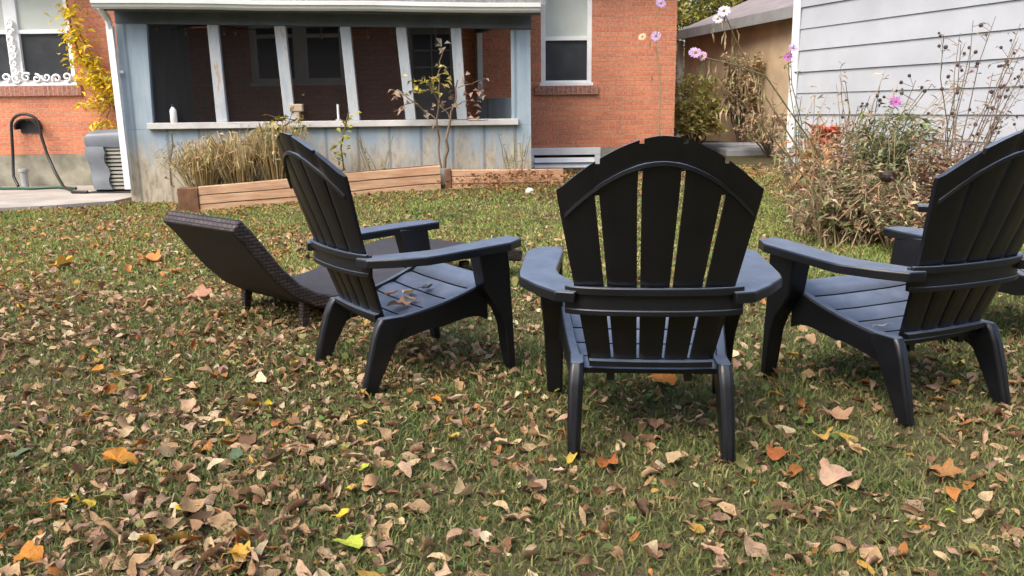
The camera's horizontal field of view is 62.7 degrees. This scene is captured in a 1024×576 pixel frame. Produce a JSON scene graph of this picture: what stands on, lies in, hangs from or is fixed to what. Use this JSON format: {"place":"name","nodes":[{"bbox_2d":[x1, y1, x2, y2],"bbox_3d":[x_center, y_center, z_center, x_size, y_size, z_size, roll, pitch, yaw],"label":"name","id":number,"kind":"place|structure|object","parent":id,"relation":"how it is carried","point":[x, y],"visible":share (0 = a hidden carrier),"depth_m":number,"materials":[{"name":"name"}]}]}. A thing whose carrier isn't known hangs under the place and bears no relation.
{"place":"outdoors","nodes":[
{"label":"outdoors","id":0,"kind":"place"},
{"bbox_2d":[0,185,131,210],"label":"patio","id":1,"kind":"structure","parent":0,"point":[31,199],"depth_m":10.37,"materials":[{"name":"concrete"}]},
{"bbox_2d":[18,169,28,186],"bbox_3d":[-6.950,-1.565,11.970,0.124,0.260,0.130,-1,12,0],"label":"standpipe","id":2,"kind":"object","parent":1,"relation":"on","point":[24,178],"visible":0.83,"depth_m":11.93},
{"bbox_2d":[0,186,76,189],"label":"garden hose","id":3,"kind":"object","parent":1,"relation":"on","point":[33,188],"visible":0.92,"depth_m":11.59,"materials":[{"name":"green rubber"}]},
{"bbox_2d":[44,0,117,185],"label":"yellow shrub","id":4,"kind":"object","parent":1,"relation":"on","point":[90,65],"visible":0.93,"depth_m":11.65,"materials":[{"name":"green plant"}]},
{"bbox_2d":[84,129,130,193],"bbox_3d":[-5.106,-1.716,11.262,0.870,0.847,0.830,-1,12,0],"label":"air conditioner","id":5,"kind":"object","parent":1,"relation":"on","point":[102,152],"visible":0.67,"depth_m":10.91,"materials":[{"name":"grey metal"}]},
{"bbox_2d":[290,104,303,120],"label":"wooden block","id":6,"kind":"structure","parent":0,"point":[298,108],"depth_m":9.94,"materials":[{"name":"beige wood"}]},
{"bbox_2d":[336,104,340,120],"bbox_3d":[-2.066,-2.085,9.979,0.070,0.190,0.067,-1,12,0],"label":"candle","id":7,"kind":"object","parent":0,"point":[338,118],"visible":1,"depth_m":9.97,"materials":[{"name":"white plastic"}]},
{"bbox_2d":[0,117,1023,575],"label":"lawn","id":8,"kind":"structure","parent":0,"point":[756,161],"depth_m":2.65,"materials":[{"name":"plant"}]},
{"bbox_2d":[0,448,29,461],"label":"fallen leaf","id":9,"kind":"object","parent":8,"relation":"on","point":[18,452],"visible":1,"depth_m":2.62,"materials":[{"name":"green plant"}]},
{"bbox_2d":[13,540,43,560],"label":"fallen leaf","id":10,"kind":"object","parent":8,"relation":"on","point":[30,551],"visible":1,"depth_m":2.01,"materials":[{"name":"orange plant"}]},
{"bbox_2d":[49,255,73,266],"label":"fallen leaf","id":11,"kind":"object","parent":8,"relation":"on","point":[61,259],"visible":0.99,"depth_m":5.78,"materials":[{"name":"yellow plant"}]},
{"bbox_2d":[60,320,72,326],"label":"fallen leaf","id":12,"kind":"object","parent":8,"relation":"on","point":[67,323],"visible":0.96,"depth_m":4.23,"materials":[{"name":"beige plant"}]},
{"bbox_2d":[71,493,95,506],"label":"fallen leaf","id":13,"kind":"object","parent":8,"relation":"on","point":[87,502],"visible":0.88,"depth_m":2.29,"materials":[{"name":"yellow plant"}]},
{"bbox_2d":[91,364,103,370],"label":"fallen leaf","id":14,"kind":"object","parent":8,"relation":"on","point":[97,367],"visible":1,"depth_m":3.48,"materials":[{"name":"orange plant"}]},
{"bbox_2d":[111,371,127,375],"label":"fallen leaf","id":15,"kind":"object","parent":8,"relation":"on","point":[115,373],"visible":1,"depth_m":3.40,"materials":[{"name":"plant"}]},
{"bbox_2d":[102,447,137,469],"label":"fallen leaf","id":16,"kind":"object","parent":8,"relation":"on","point":[119,454],"visible":1,"depth_m":2.55,"materials":[{"name":"orange plant"}]},
{"bbox_2d":[138,249,160,260],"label":"fallen leaf","id":17,"kind":"object","parent":8,"relation":"on","point":[155,256],"visible":1,"depth_m":6.04,"materials":[{"name":"orange plant"}]},
{"bbox_2d":[173,504,199,509],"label":"fallen leaf","id":18,"kind":"object","parent":8,"relation":"on","point":[178,507],"visible":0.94,"depth_m":2.23,"materials":[{"name":"yellow plant"}]},
{"bbox_2d":[187,284,211,296],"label":"fallen leaf","id":19,"kind":"object","parent":8,"relation":"on","point":[202,291],"visible":0.84,"depth_m":4.84,"materials":[{"name":"pink plant"}]},
{"bbox_2d":[228,447,242,459],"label":"fallen leaf","id":20,"kind":"object","parent":8,"relation":"on","point":[235,452],"visible":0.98,"depth_m":2.56,"materials":[{"name":"green plant"}]},
{"bbox_2d":[265,399,271,409],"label":"fallen leaf","id":21,"kind":"object","parent":8,"relation":"on","point":[268,401],"visible":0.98,"depth_m":3.06,"materials":[{"name":"yellow plant"}]},
{"bbox_2d":[177,164,440,210],"bbox_3d":[-2.269,-1.143,9.609,2.884,0.470,0.430,-3,12,-10],"label":"raised bed","id":22,"kind":"object","parent":8,"relation":"on","point":[227,195],"visible":0.68,"depth_m":9.36,"materials":[{"name":"brown wood"}]},
{"bbox_2d":[154,138,243,186],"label":"dry plant","id":23,"kind":"object","parent":22,"relation":"on","point":[201,173],"visible":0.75,"depth_m":9.38,"materials":[{"name":"beige plant"}]},
{"bbox_2d":[193,130,277,183],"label":"dry plant","id":24,"kind":"object","parent":22,"relation":"on","point":[242,170],"visible":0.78,"depth_m":9.41,"materials":[{"name":"beige plant"}]},
{"bbox_2d":[232,121,312,180],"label":"dry plant","id":25,"kind":"object","parent":22,"relation":"on","point":[273,172],"visible":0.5,"depth_m":9.45,"materials":[{"name":"beige plant"}]},
{"bbox_2d":[256,94,310,159],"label":"plant","id":26,"kind":"object","parent":22,"relation":"on","point":[285,117],"visible":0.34,"depth_m":9.69,"materials":[{"name":"green plant"}]},
{"bbox_2d":[330,110,361,171],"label":"plant","id":27,"kind":"object","parent":22,"relation":"on","point":[346,137],"visible":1,"depth_m":9.82,"materials":[{"name":"green plant"}]},
{"bbox_2d":[356,135,392,170],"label":"weed","id":28,"kind":"object","parent":22,"relation":"on","point":[361,147],"visible":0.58,"depth_m":9.83,"materials":[{"name":"beige plant"}]},
{"bbox_2d":[388,38,488,167],"bbox_3d":[-0.845,-2.129,9.722,1.182,1.477,0.308,-1,12,0],"label":"sapling","id":29,"kind":"object","parent":22,"relation":"on","point":[397,92],"visible":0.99,"depth_m":9.71,"materials":[{"name":"green plant"}]},
{"bbox_2d":[0,0,677,185],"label":"brick house","id":30,"kind":"structure","parent":8,"relation":"on","point":[595,94],"depth_m":11.94,"materials":[{"name":"brick"}]},
{"bbox_2d":[14,118,41,132],"bbox_3d":[-6.909,-2.316,11.991,0.339,0.209,0.135,-1,12,0],"label":"hose hanger","id":31,"kind":"object","parent":30,"relation":"attached to","point":[27,125],"visible":0.9,"depth_m":12.04,"materials":[{"name":"black metal"}]},
{"bbox_2d":[10,113,88,193],"bbox_3d":[-6.268,-1.867,11.473,2.023,1.041,0.381,9,15,37],"label":"garden hose","id":32,"kind":"object","parent":31,"relation":"hanging from","point":[46,154],"visible":1,"depth_m":11.92,"materials":[{"name":"black rubber"}]},
{"bbox_2d":[0,0,77,85],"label":"window","id":33,"kind":"structure","parent":30,"relation":"in","point":[29,45],"depth_m":11.88,"materials":[{"name":"white paint"}]},
{"bbox_2d":[248,26,345,85],"bbox_3d":[-3.026,-3.318,11.889,1.390,0.882,0.105,-1,12,0],"label":"window","id":34,"kind":"structure","parent":30,"relation":"in","point":[314,60],"depth_m":11.92,"materials":[{"name":"black glass"}]},
{"bbox_2d":[90,0,545,202],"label":"enclosed porch","id":35,"kind":"object","parent":30,"relation":"attached to","point":[151,73],"visible":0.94,"depth_m":9.94,"materials":[{"name":"blue paint"}]},
{"bbox_2d":[164,132,174,187],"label":"climbing vine","id":36,"kind":"object","parent":35,"relation":"attached to","point":[171,151],"visible":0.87,"depth_m":9.92,"materials":[{"name":"green plant"}]},
{"bbox_2d":[170,104,177,122],"bbox_3d":[-4.011,-2.066,9.948,0.080,0.212,0.080,-1,12,0],"label":"plastic bottle","id":37,"kind":"object","parent":35,"relation":"on","point":[173,115],"visible":1,"depth_m":9.92,"materials":[{"name":"grey plastic"}]},
{"bbox_2d":[154,25,436,46],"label":"string lights","id":38,"kind":"object","parent":35,"relation":"hanging from","point":[235,34],"visible":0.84,"depth_m":10.45,"materials":[{"name":"black plastic"}]},
{"bbox_2d":[407,28,456,119],"bbox_3d":[-1.124,-2.782,11.997,0.740,1.860,0.108,-1,12,0],"label":"screen","id":39,"kind":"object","parent":30,"relation":"in","point":[424,56],"depth_m":11.94,"materials":[{"name":"paint"}]},
{"bbox_2d":[531,147,600,168],"bbox_3d":[0.768,-1.785,12.152,1.020,0.480,0.110,-1,12,0],"label":"basement window","id":40,"kind":"structure","parent":30,"relation":"in","point":[541,158],"depth_m":12.11,"materials":[{"name":"white paint"}]},
{"bbox_2d":[540,0,592,85],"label":"window","id":41,"kind":"structure","parent":30,"relation":"in","point":[566,25],"depth_m":11.89,"materials":[{"name":"white paint"}]},
{"bbox_2d":[330,508,348,518],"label":"fallen leaf","id":42,"kind":"object","parent":8,"relation":"on","point":[344,511],"visible":1,"depth_m":2.21,"materials":[{"name":"yellow plant"}]},
{"bbox_2d":[163,211,521,326],"bbox_3d":[-0.841,-0.226,4.801,0.650,0.580,2.027,10,16,40],"label":"wicker lounger","id":43,"kind":"object","parent":8,"relation":"on","point":[235,252],"visible":0.55,"depth_m":4.17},
{"bbox_2d":[333,532,365,548],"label":"fallen leaf","id":44,"kind":"object","parent":8,"relation":"on","point":[355,541],"visible":1,"depth_m":2.06,"materials":[{"name":"yellow plant"}]},
{"bbox_2d":[353,419,367,424],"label":"fallen leaf","id":45,"kind":"object","parent":8,"relation":"on","point":[359,422],"visible":1,"depth_m":2.83,"materials":[{"name":"yellow plant"}]},
{"bbox_2d":[353,463,368,471],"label":"fallen leaf","id":46,"kind":"object","parent":8,"relation":"on","point":[363,465],"visible":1,"depth_m":2.46,"materials":[{"name":"yellow plant"}]},
{"bbox_2d":[277,132,520,394],"bbox_3d":[-0.505,-0.144,3.403,0.812,0.976,0.828,-9,15,-34],"label":"adirondack chair","id":47,"kind":"object","parent":8,"relation":"on","point":[319,185],"visible":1,"depth_m":3.27,"materials":[{"name":"black plastic"}]},
{"bbox_2d":[379,289,398,295],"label":"fallen leaf","id":48,"kind":"object","parent":47,"relation":"on","point":[389,292],"visible":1,"depth_m":3.51,"materials":[{"name":"brown plant"}]},
{"bbox_2d":[387,296,410,306],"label":"fallen leaf","id":49,"kind":"object","parent":47,"relation":"on","point":[401,301],"visible":1,"depth_m":3.34,"materials":[{"name":"brown plant"}]},
{"bbox_2d":[402,288,414,293],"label":"fallen leaf","id":50,"kind":"object","parent":47,"relation":"on","point":[407,291],"visible":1,"depth_m":3.45,"materials":[{"name":"beige plant"}]},
{"bbox_2d":[417,284,431,289],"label":"fallen leaf","id":51,"kind":"object","parent":47,"relation":"on","point":[425,286],"visible":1,"depth_m":3.48,"materials":[{"name":"grey plant"}]},
{"bbox_2d":[424,392,447,400],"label":"fallen leaf","id":52,"kind":"object","parent":8,"relation":"on","point":[437,397],"visible":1,"depth_m":3.06,"materials":[{"name":"orange plant"}]},
{"bbox_2d":[446,432,458,437],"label":"fallen leaf","id":53,"kind":"object","parent":8,"relation":"on","point":[456,434],"visible":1,"depth_m":2.71,"materials":[{"name":"yellow plant"}]},
{"bbox_2d":[447,394,466,399],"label":"fallen leaf","id":54,"kind":"object","parent":8,"relation":"on","point":[456,396],"visible":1,"depth_m":3.08,"materials":[{"name":"beige plant"}]},
{"bbox_2d":[445,168,563,188],"bbox_3d":[-0.099,-1.291,9.877,1.383,0.261,0.312,-2,12,-6],"label":"raised bed","id":55,"kind":"object","parent":8,"relation":"on","point":[452,174],"visible":0.63,"depth_m":9.72,"materials":[{"name":"brown wood"}]},
{"bbox_2d":[498,130,530,168],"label":"weed","id":56,"kind":"object","parent":55,"relation":"on","point":[522,157],"visible":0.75,"depth_m":9.89,"materials":[{"name":"beige plant"}]},
{"bbox_2d":[0,164,1023,575],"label":"leaf litter","id":57,"kind":"object","parent":8,"relation":"on","point":[220,518],"visible":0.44,"depth_m":2.81,"materials":[{"name":"brown plant"}]},
{"bbox_2d":[41,497,68,505],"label":"fallen leaf","id":58,"kind":"object","parent":57,"relation":"on","point":[55,499],"visible":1,"depth_m":2.30,"materials":[{"name":"orange plant"}]},
{"bbox_2d":[221,540,253,558],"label":"fallen leaf","id":59,"kind":"object","parent":57,"relation":"on","point":[240,550],"visible":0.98,"depth_m":2.02,"materials":[{"name":"orange plant"}]},
{"bbox_2d":[345,483,358,489],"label":"fallen leaf","id":60,"kind":"object","parent":57,"relation":"on","point":[348,487],"visible":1,"depth_m":2.33,"materials":[{"name":"yellow plant"}]},
{"bbox_2d":[480,531,492,545],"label":"fallen leaf","id":61,"kind":"object","parent":57,"relation":"on","point":[485,538],"visible":1,"depth_m":2.09,"materials":[{"name":"beige plant"}]},
{"bbox_2d":[525,188,533,193],"bbox_3d":[0.197,-1.077,9.302,0.095,0.074,0.063,-1,12,0],"label":"pale stone","id":62,"kind":"object","parent":8,"relation":"on","point":[529,190],"visible":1,"depth_m":9.28,"materials":[{"name":"white stone"}]},
{"bbox_2d":[549,467,565,470],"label":"fallen leaf","id":63,"kind":"object","parent":8,"relation":"on","point":[558,469],"visible":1,"depth_m":2.46,"materials":[{"name":"beige plant"}]},
{"bbox_2d":[566,452,576,463],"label":"fallen leaf","id":64,"kind":"object","parent":8,"relation":"on","point":[570,457],"visible":0.74,"depth_m":2.55,"materials":[{"name":"yellow plant"}]},
{"bbox_2d":[587,452,618,467],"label":"fallen leaf","id":65,"kind":"object","parent":8,"relation":"on","point":[613,460],"visible":0.94,"depth_m":2.50,"materials":[{"name":"orange plant"}]},
{"bbox_2d":[519,136,781,461],"bbox_3d":[0.434,-0.004,2.687,0.828,0.976,0.812,0,12,4],"label":"adirondack chair","id":66,"kind":"object","parent":8,"relation":"on","point":[685,325],"visible":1,"depth_m":2.44,"materials":[{"name":"black plastic"}]},
{"bbox_2d":[639,0,665,135],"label":"leaning aster","id":67,"kind":"object","parent":8,"relation":"on","point":[655,35],"visible":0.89,"depth_m":7.22,"materials":[{"name":"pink plant"}]},
{"bbox_2d":[649,418,663,431],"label":"fallen leaf","id":68,"kind":"object","parent":8,"relation":"on","point":[655,423],"visible":1,"depth_m":2.85,"materials":[{"name":"brown plant"}]},
{"bbox_2d":[645,374,676,386],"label":"fallen leaf","id":69,"kind":"object","parent":8,"relation":"on","point":[671,379],"visible":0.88,"depth_m":3.26,"materials":[{"name":"orange plant"}]},
{"bbox_2d":[675,67,721,142],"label":"shrub","id":70,"kind":"object","parent":8,"relation":"on","point":[704,90],"visible":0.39,"depth_m":14.56,"materials":[{"name":"green plant"}]},
{"bbox_2d":[674,95,727,143],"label":"shrub","id":71,"kind":"object","parent":8,"relation":"on","point":[705,110],"visible":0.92,"depth_m":13.13,"materials":[{"name":"green plant"}]},
{"bbox_2d":[675,0,747,88],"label":"tree","id":72,"kind":"object","parent":8,"relation":"on","point":[718,4],"visible":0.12,"depth_m":19.74,"materials":[{"name":"green plant"}]},
{"bbox_2d":[701,542,728,557],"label":"fallen leaf","id":73,"kind":"object","parent":8,"relation":"on","point":[714,549],"visible":1,"depth_m":2.01,"materials":[{"name":"beige plant"}]},
{"bbox_2d":[702,142,761,150],"bbox_3d":[3.540,-2.315,14.035,1.100,0.210,0.600,-1,12,0],"label":"flagstone","id":74,"kind":"object","parent":8,"relation":"on","point":[713,146],"visible":0.14,"depth_m":13.73,"materials":[{"name":"grey stone"}]},
{"bbox_2d":[675,0,793,150],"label":"shed","id":75,"kind":"structure","parent":8,"relation":"on","point":[764,27],"depth_m":14.63,"materials":[{"name":"beige paint"}]},
{"bbox_2d":[712,48,765,141],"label":"shrub","id":76,"kind":"object","parent":8,"relation":"on","point":[754,66],"visible":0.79,"depth_m":14.04,"materials":[{"name":"brown plant"}]},
{"bbox_2d":[715,147,780,155],"bbox_3d":[3.773,-2.141,13.459,0.900,0.210,0.600,-2,12,-6],"label":"flagstone","id":77,"kind":"object","parent":8,"relation":"on","point":[739,151],"visible":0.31,"depth_m":13.16,"materials":[{"name":"grey stone"}]},
{"bbox_2d":[688,6,828,245],"bbox_3d":[1.769,-1.089,5.936,1.271,1.718,0.274,-5,13,-21],"label":"leaning aster","id":78,"kind":"object","parent":8,"relation":"on","point":[724,11],"visible":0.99,"depth_m":5.92,"materials":[{"name":"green plant"}]},
{"bbox_2d":[731,109,786,157],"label":"shrub","id":79,"kind":"object","parent":8,"relation":"on","point":[766,151],"visible":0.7,"depth_m":12.76,"materials":[{"name":"beige plant"}]},
{"bbox_2d":[766,444,798,459],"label":"fallen leaf","id":80,"kind":"object","parent":8,"relation":"on","point":[775,453],"visible":1,"depth_m":2.53,"materials":[{"name":"orange plant"}]},
{"bbox_2d":[779,44,808,212],"bbox_3d":[2.673,-1.437,7.803,0.462,1.597,0.291,-1,12,0],"label":"tall aster","id":81,"kind":"object","parent":8,"relation":"on","point":[788,56],"visible":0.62,"depth_m":7.74,"materials":[{"name":"green plant"}]},
{"bbox_2d":[758,86,848,230],"bbox_3d":[2.408,-1.070,7.015,0.736,1.212,0.710,-1,12,0],"label":"wispy perennial","id":82,"kind":"object","parent":8,"relation":"on","point":[790,174],"visible":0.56,"depth_m":7.00,"materials":[{"name":"brown plant"}]},
{"bbox_2d":[771,121,842,223],"bbox_3d":[2.510,-0.949,7.108,0.626,0.932,0.600,2,12,11],"label":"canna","id":83,"kind":"object","parent":8,"relation":"on","point":[832,130],"visible":0.34,"depth_m":7.00,"materials":[{"name":"brown plant"}]},
{"bbox_2d":[812,427,839,439],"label":"fallen leaf","id":84,"kind":"object","parent":8,"relation":"on","point":[825,436],"visible":1,"depth_m":2.68,"materials":[{"name":"plant"}]},
{"bbox_2d":[785,120,881,236],"bbox_3d":[2.719,-0.926,7.021,0.813,0.938,1.199,6,14,30],"label":"dry perennial","id":85,"kind":"object","parent":8,"relation":"on","point":[862,164],"visible":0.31,"depth_m":6.77,"materials":[{"name":"brown plant"}]},
{"bbox_2d":[817,404,853,418],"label":"fallen leaf","id":86,"kind":"object","parent":8,"relation":"on","point":[837,413],"visible":1,"depth_m":2.87,"materials":[{"name":"plant"}]},
{"bbox_2d":[820,457,863,487],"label":"fallen leaf","id":87,"kind":"object","parent":8,"relation":"on","point":[830,473],"visible":1,"depth_m":2.37,"materials":[{"name":"beige plant"}]},
{"bbox_2d":[772,176,930,242],"bbox_3d":[2.789,-0.636,6.608,1.357,0.510,1.298,-1,12,0],"label":"dry plant","id":88,"kind":"object","parent":8,"relation":"on","point":[851,216],"visible":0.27,"depth_m":6.36,"materials":[{"name":"brown plant"}]},
{"bbox_2d":[783,162,925,248],"bbox_3d":[2.672,-0.636,6.455,1.190,0.668,0.877,-9,15,-35],"label":"dry perennial","id":89,"kind":"object","parent":8,"relation":"on","point":[851,194],"visible":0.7,"depth_m":6.33,"materials":[{"name":"brown plant"}]},
{"bbox_2d":[765,111,954,206],"bbox_3d":[2.963,-0.993,7.035,1.515,1.003,1.480,8,15,35],"label":"dry plant","id":90,"kind":"object","parent":8,"relation":"on","point":[888,139],"visible":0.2,"depth_m":6.84,"materials":[{"name":"brown plant"}]},
{"bbox_2d":[849,441,870,452],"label":"fallen leaf","id":91,"kind":"object","parent":8,"relation":"on","point":[851,443],"visible":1,"depth_m":2.59,"materials":[{"name":"yellow plant"}]},
{"bbox_2d":[823,170,898,246],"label":"dead sunflower","id":92,"kind":"object","parent":8,"relation":"on","point":[888,176],"visible":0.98,"depth_m":6.16,"materials":[{"name":"brown plant"}]},
{"bbox_2d":[861,491,881,495],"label":"fallen leaf","id":93,"kind":"object","parent":8,"relation":"on","point":[864,492],"visible":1,"depth_m":2.29,"materials":[{"name":"brown plant"}]},
{"bbox_2d":[841,74,934,160],"bbox_3d":[3.195,-1.183,7.328,0.805,1.322,0.389,-1,12,0],"label":"dry perennial","id":94,"kind":"object","parent":8,"relation":"on","point":[924,91],"visible":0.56,"depth_m":7.21,"materials":[{"name":"brown plant"}]},
{"bbox_2d":[758,130,1023,425],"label":"adirondack chair","id":95,"kind":"object","parent":8,"relation":"on","point":[953,265],"visible":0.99,"depth_m":2.85,"materials":[{"name":"black plastic"}]},
{"bbox_2d":[832,96,949,229],"bbox_3d":[3.130,-1.025,6.998,0.981,1.122,0.690,-4,12,-13],"label":"aster","id":96,"kind":"object","parent":8,"relation":"on","point":[894,102],"visible":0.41,"depth_m":6.88,"materials":[{"name":"green plant"}]},
{"bbox_2d":[857,189,929,251],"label":"dry perennial","id":97,"kind":"object","parent":8,"relation":"on","point":[919,219],"visible":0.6,"depth_m":6.02,"materials":[{"name":"beige plant"}]},
{"bbox_2d":[784,0,1023,203],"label":"garage","id":98,"kind":"structure","parent":8,"relation":"on","point":[896,41],"depth_m":8.50,"materials":[{"name":"white paint"}]},
{"bbox_2d":[819,61,1003,192],"bbox_3d":[3.502,-1.190,7.095,1.812,1.405,0.812,-1,12,0],"label":"wispy perennial","id":99,"kind":"object","parent":8,"relation":"on","point":[918,119],"visible":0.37,"depth_m":6.99,"materials":[{"name":"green plant"}]},
{"bbox_2d":[899,130,975,227],"bbox_3d":[3.296,-0.753,6.355,0.773,0.871,0.668,-1,12,0],"label":"dry perennial","id":100,"kind":"object","parent":8,"relation":"on","point":[941,168],"visible":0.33,"depth_m":6.29,"materials":[{"name":"brown plant"}]},
{"bbox_2d":[931,458,963,482],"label":"fallen leaf","id":101,"kind":"object","parent":8,"relation":"on","point":[948,468],"visible":0.99,"depth_m":2.42,"materials":[{"name":"orange plant"}]},
{"bbox_2d":[945,507,954,512],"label":"fallen leaf","id":102,"kind":"object","parent":8,"relation":"on","point":[948,509],"visible":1,"depth_m":2.21,"materials":[{"name":"plant"}]},
{"bbox_2d":[951,359,965,365],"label":"fallen leaf","id":103,"kind":"object","parent":8,"relation":"on","point":[962,363],"visible":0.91,"depth_m":3.36,"materials":[{"name":"green plant"}]},
{"bbox_2d":[914,203,1023,342],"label":"adirondack chair","id":104,"kind":"object","parent":8,"relation":"on","point":[1015,287],"visible":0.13,"depth_m":3.71,"materials":[{"name":"black plastic"}]},
{"bbox_2d":[927,16,1023,167],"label":"dry shrub","id":105,"kind":"object","parent":8,"relation":"on","point":[992,108],"visible":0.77,"depth_m":6.45,"materials":[{"name":"brown plant"}]},
{"bbox_2d":[675,45,684,95],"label":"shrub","id":106,"kind":"object","parent":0,"point":[683,63],"visible":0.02,"depth_m":18.69,"materials":[{"name":"green plant"}]}
]}

